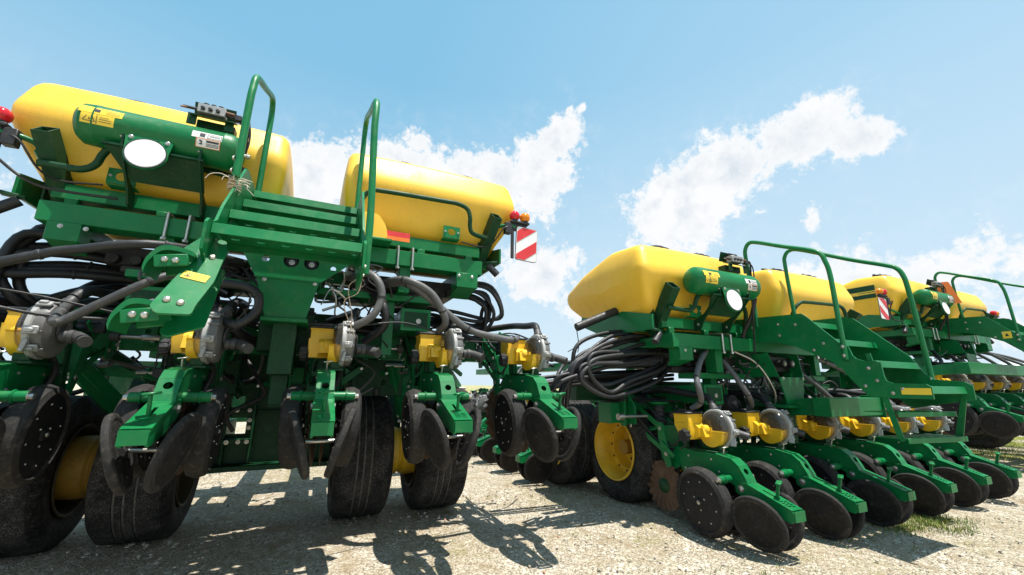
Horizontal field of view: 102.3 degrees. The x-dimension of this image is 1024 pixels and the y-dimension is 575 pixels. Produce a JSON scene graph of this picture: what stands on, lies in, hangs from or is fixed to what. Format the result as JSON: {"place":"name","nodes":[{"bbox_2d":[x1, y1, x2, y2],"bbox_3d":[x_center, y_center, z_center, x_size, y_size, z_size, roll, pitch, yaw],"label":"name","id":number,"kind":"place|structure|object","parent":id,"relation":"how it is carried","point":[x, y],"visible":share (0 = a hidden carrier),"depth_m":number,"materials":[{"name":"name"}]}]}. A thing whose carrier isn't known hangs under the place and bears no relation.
{"place":"outdoors","nodes":[
{"label":"outdoors","id":0,"kind":"place"},
{"bbox_2d":[0,381,1023,574],"bbox_3d":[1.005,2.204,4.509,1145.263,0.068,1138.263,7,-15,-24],"label":"gravel ground","id":1,"kind":"structure","parent":0,"point":[270,545],"depth_m":2.97,"materials":[{"name":"beige gravel"}]},
{"bbox_2d":[0,74,580,557],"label":"seed planter","id":2,"kind":"object","parent":1,"relation":"on","point":[124,448],"visible":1,"depth_m":2.63,"materials":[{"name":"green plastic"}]},
{"bbox_2d":[245,436,1023,574],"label":"weeds","id":3,"kind":"object","parent":1,"relation":"on","point":[934,522],"visible":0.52,"depth_m":3.40,"materials":[{"name":"green plant"}]},
{"bbox_2d":[469,240,1021,553],"bbox_3d":[0.979,1.246,5.943,5.125,2.533,8.627,19,-23,-53],"label":"seed planter","id":4,"kind":"object","parent":1,"relation":"on","point":[824,460],"visible":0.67,"depth_m":3.71,"materials":[{"name":"green plastic"}]},
{"bbox_2d":[751,271,1023,448],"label":"seed planter","id":5,"kind":"object","parent":1,"relation":"on","point":[956,326],"visible":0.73,"depth_m":6.35,"materials":[{"name":"green plastic"}]},
{"bbox_2d":[0,0,1023,385],"label":"sky","id":6,"kind":"structure","parent":0,"point":[884,131],"materials":[{"name":"blue"}]}
]}

